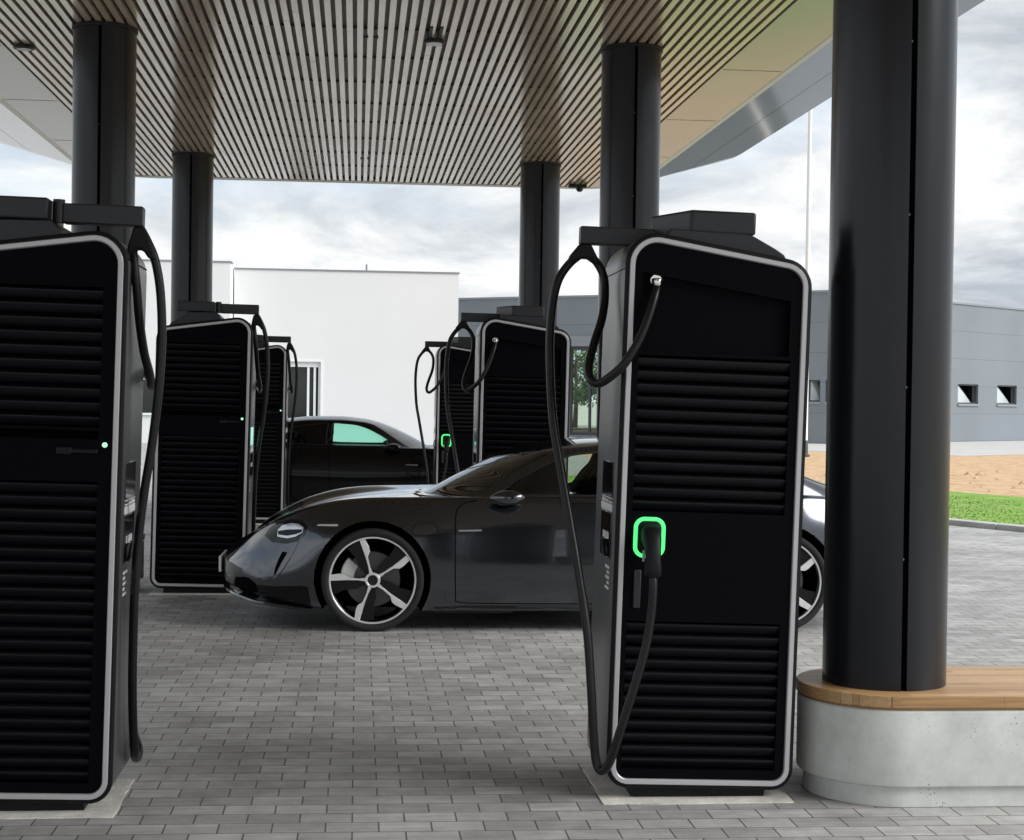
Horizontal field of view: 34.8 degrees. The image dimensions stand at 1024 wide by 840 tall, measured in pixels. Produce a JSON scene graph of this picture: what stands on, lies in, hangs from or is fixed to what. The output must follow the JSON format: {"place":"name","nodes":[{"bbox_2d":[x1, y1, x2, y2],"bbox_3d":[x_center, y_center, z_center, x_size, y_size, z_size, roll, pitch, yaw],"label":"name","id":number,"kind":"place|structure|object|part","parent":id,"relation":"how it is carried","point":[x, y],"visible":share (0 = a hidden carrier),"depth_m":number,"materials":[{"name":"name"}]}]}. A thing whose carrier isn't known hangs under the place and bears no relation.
{"place":"outdoors","nodes":[
{"label":"outdoors","id":0,"kind":"place"},
{"bbox_2d":[253,335,297,522],"bbox_3d":[-3.273,0.112,21.325,0.933,2.442,0.693,1,1,-5],"label":"charging station","id":1,"kind":"object","parent":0,"point":[272,498],"visible":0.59,"depth_m":21.02,"materials":[{"name":"grey metal"}]},
{"bbox_2d":[142,259,459,444],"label":"white building","id":2,"kind":"structure","parent":0,"point":[359,338],"depth_m":55.70,"materials":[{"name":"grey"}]},
{"bbox_2d":[142,380,153,414],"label":"window","id":3,"kind":"structure","parent":2,"relation":"in","point":[148,394],"depth_m":54.08,"materials":[{"name":"black glass"}]},
{"bbox_2d":[288,360,322,417],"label":"window","id":4,"kind":"structure","parent":2,"relation":"in","point":[309,402],"depth_m":55.67,"materials":[{"name":"white"}]},
{"bbox_2d":[141,443,589,475],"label":"paved yard","id":5,"kind":"structure","parent":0,"point":[577,464],"depth_m":42.73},
{"bbox_2d":[414,337,475,484],"bbox_3d":[-0.776,0.127,21.764,1.081,2.466,0.749,1,1,-5],"label":"charging station","id":6,"kind":"object","parent":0,"point":[461,403],"visible":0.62,"depth_m":21.54,"materials":[{"name":"grey metal"}]},
{"bbox_2d":[0,475,1023,839],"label":"paved forecourt","id":7,"kind":"structure","parent":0,"point":[268,723],"depth_m":8.08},
{"bbox_2d":[0,779,134,818],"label":"concrete pad","id":8,"kind":"object","parent":7,"relation":"on","point":[108,805],"visible":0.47,"depth_m":6.47,"materials":[{"name":"grey concrete"}]},
{"bbox_2d":[0,195,166,810],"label":"charging station","id":9,"kind":"object","parent":8,"relation":"on","point":[76,368],"visible":1,"depth_m":6.46,"materials":[{"name":"grey metal"}]},
{"bbox_2d":[139,533,144,588],"bbox_3d":[-5.198,1.177,13.710,4.148,0.466,0.748,1,1,-5],"label":"bench","id":10,"kind":"object","parent":7,"relation":"on","point":[142,568],"visible":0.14,"depth_m":13.86,"materials":[{"name":"concrete"}]},
{"bbox_2d":[71,21,137,245],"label":"canopy column","id":11,"kind":"structure","parent":10,"relation":"on","point":[104,113],"depth_m":13.60,"materials":[{"name":"black metal"}]},
{"bbox_2d":[148,587,232,594],"bbox_3d":[-2.638,1.453,13.829,0.807,0.025,0.646,1,1,-5],"label":"concrete pad","id":12,"kind":"object","parent":7,"relation":"on","point":[157,591],"visible":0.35,"depth_m":13.56,"materials":[{"name":"grey concrete"}]},
{"bbox_2d":[150,300,269,592],"bbox_3d":[-2.544,0.223,13.911,0.933,2.442,0.693,2,1,-5],"label":"charging station","id":13,"kind":"object","parent":12,"relation":"on","point":[204,497],"visible":0.81,"depth_m":13.59,"materials":[{"name":"grey metal"}]},
{"bbox_2d":[171,152,214,321],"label":"canopy column","id":14,"kind":"structure","parent":7,"relation":"on","point":[192,228],"depth_m":20.85,"materials":[{"name":"black metal"}]},
{"bbox_2d":[286,416,432,505],"bbox_3d":[-2.156,0.634,23.463,5.029,1.374,2.160,1,1,-5],"label":"parked car","id":15,"kind":"object","parent":7,"relation":"on","point":[321,461],"visible":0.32,"depth_m":22.57,"materials":[{"name":"black paint"}]},
{"bbox_3d":[-2.979,0.191,22.607,0.845,0.295,0.128,1,1,-5],"label":"side window","id":16,"kind":"part","parent":15,"relation":"part of","materials":[{"name":"black glass"}]},
{"bbox_2d":[219,437,824,630],"bbox_3d":[0.306,0.817,12.604,5.029,1.374,2.160,1,1,-5],"label":"parked car","id":17,"kind":"object","parent":7,"relation":"on","point":[489,535],"visible":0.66,"depth_m":11.65,"materials":[{"name":"grey paint"}]},
{"bbox_2d":[519,162,560,325],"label":"canopy column","id":18,"kind":"structure","parent":7,"relation":"on","point":[539,225],"depth_m":21.27,"materials":[{"name":"black metal"}]},
{"bbox_2d":[596,43,662,436],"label":"canopy column","id":19,"kind":"structure","parent":7,"relation":"on","point":[630,133],"depth_m":14.12,"materials":[{"name":"black metal"}]},
{"bbox_2d":[583,768,793,804],"bbox_3d":[0.747,1.592,7.068,0.808,0.025,0.645,1,1,-5],"label":"concrete pad","id":20,"kind":"object","parent":7,"relation":"on","point":[608,791],"visible":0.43,"depth_m":6.83,"materials":[{"name":"grey concrete"}]},
{"bbox_2d":[545,210,811,796],"bbox_3d":[0.663,0.345,7.035,1.081,2.466,0.749,2,1,-5],"label":"charging station","id":21,"kind":"object","parent":20,"relation":"on","point":[690,633],"visible":1,"depth_m":6.83,"materials":[{"name":"grey metal"}]},
{"bbox_2d":[796,666,1023,806],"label":"bench","id":22,"kind":"object","parent":7,"relation":"on","point":[957,740],"visible":0.89,"depth_m":6.75,"materials":[{"name":"concrete"}]},
{"bbox_2d":[822,0,957,691],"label":"canopy column","id":23,"kind":"structure","parent":22,"relation":"on","point":[890,291],"depth_m":6.83,"materials":[{"name":"black metal"}]},
{"bbox_2d":[0,0,984,188],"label":"canopy","id":24,"kind":"object","parent":23,"relation":"on","point":[492,93],"visible":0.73,"depth_m":16.05,"materials":[{"name":"brown wood"}]},
{"bbox_2d":[13,43,34,50],"bbox_3d":[-4.353,-3.324,14.557,0.189,0.036,0.189,1,1,-5],"label":"ceiling spotlight","id":25,"kind":"object","parent":24,"relation":"attached to","point":[23,47],"visible":1,"depth_m":14.50,"materials":[{"name":"black plastic"}]},
{"bbox_2d":[363,36,377,38],"bbox_3d":[-1.212,-3.283,14.001,0.130,0.014,0.060,1,1,-5],"label":"ceiling clip","id":26,"kind":"object","parent":24,"relation":"attached to","point":[366,37],"visible":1,"depth_m":13.98,"materials":[{"name":"black plastic"}]},
{"bbox_2d":[423,24,444,45],"bbox_3d":[-0.654,-3.275,13.899,0.184,0.068,0.592,1,1,-5],"label":"ceiling lamp","id":27,"kind":"object","parent":24,"relation":"attached to","point":[430,41],"visible":1,"depth_m":14.02,"materials":[{"name":"black plastic"}]},
{"bbox_2d":[568,184,586,191],"bbox_3d":[0.942,-3.330,23.446,0.260,0.106,0.110,1,1,-5],"label":"security camera","id":28,"kind":"object","parent":24,"relation":"attached to","point":[579,187],"visible":1,"depth_m":23.40,"materials":[{"name":"black plastic"}]},
{"bbox_2d":[949,518,1023,531],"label":"kerb","id":29,"kind":"structure","parent":7,"relation":"on","point":[988,525],"depth_m":21.95,"materials":[{"name":"concrete"}]},
{"bbox_3d":[0.036,1.483,14.352,0.810,0.025,0.645,1,1,-5],"label":"concrete pad","id":30,"kind":"object","parent":7,"relation":"on","visible":0},
{"bbox_2d":[444,306,570,481],"bbox_3d":[-0.070,0.237,14.318,1.081,2.466,0.749,1,1,-5],"label":"charging station","id":31,"kind":"object","parent":30,"relation":"on","point":[508,386],"visible":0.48,"depth_m":14.11,"materials":[{"name":"grey metal"}]},
{"bbox_2d":[0,0,1023,401],"label":"sky","id":32,"kind":"structure","parent":0,"point":[473,232],"materials":[{"name":"white"}]},
{"bbox_2d":[573,402,596,427],"bbox_3d":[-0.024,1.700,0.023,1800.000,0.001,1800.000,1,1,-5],"label":"ground","id":33,"kind":"structure","parent":0,"point":[582,416],"depth_m":165.68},
{"bbox_2d":[573,350,596,427],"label":"broadleaf tree","id":34,"kind":"object","parent":33,"relation":"on","point":[581,394],"visible":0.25,"depth_m":94.65,"materials":[{"name":"green plant"}]},
{"bbox_2d":[573,351,596,407],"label":"broadleaf tree","id":35,"kind":"object","parent":33,"relation":"on","point":[580,381],"visible":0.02,"depth_m":100.42,"materials":[{"name":"green plant"}]},
{"bbox_2d":[568,475,1023,524],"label":"lawn","id":36,"kind":"structure","parent":0,"point":[1002,498],"depth_m":26.30,"materials":[{"name":"green plant"}]},
{"bbox_2d":[569,437,1023,455],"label":"concrete path","id":37,"kind":"structure","parent":0,"point":[980,448],"depth_m":61.56,"materials":[{"name":"grey concrete"}]},
{"bbox_2d":[572,429,1023,496],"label":"sandy field","id":38,"kind":"structure","parent":0,"point":[1010,474],"depth_m":40.40,"materials":[{"name":"beige sand"}]},
{"bbox_2d":[458,290,1023,443],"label":"industrial hall","id":39,"kind":"structure","parent":38,"relation":"on","point":[987,391],"depth_m":73.05,"materials":[{"name":"grey"}]},
{"bbox_2d":[570,346,595,435],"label":"glazed door","id":40,"kind":"structure","parent":39,"relation":"in","point":[573,348],"depth_m":71.26,"materials":[{"name":"grey"}]},
{"bbox_2d":[808,380,820,403],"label":"window","id":41,"kind":"structure","parent":39,"relation":"in","point":[814,385],"depth_m":65.98,"materials":[{"name":"grey"}]},
{"bbox_2d":[957,384,979,405],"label":"window","id":42,"kind":"structure","parent":39,"relation":"in","point":[963,400],"depth_m":73.09,"materials":[{"name":"grey"}]},
{"bbox_2d":[996,385,1017,406],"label":"window","id":43,"kind":"structure","parent":39,"relation":"in","point":[1001,389],"depth_m":75.54,"materials":[{"name":"grey"}]},
{"bbox_2d":[805,110,811,456],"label":"white mast","id":44,"kind":"object","parent":38,"relation":"on","point":[808,215],"visible":0.27,"depth_m":49.69,"materials":[{"name":"white metal"}]},
{"bbox_2d":[813,470,1023,498],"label":"soil clods","id":45,"kind":"object","parent":38,"relation":"on","point":[971,474],"visible":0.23,"depth_m":36.67,"materials":[{"name":"brown soil"}]}
]}

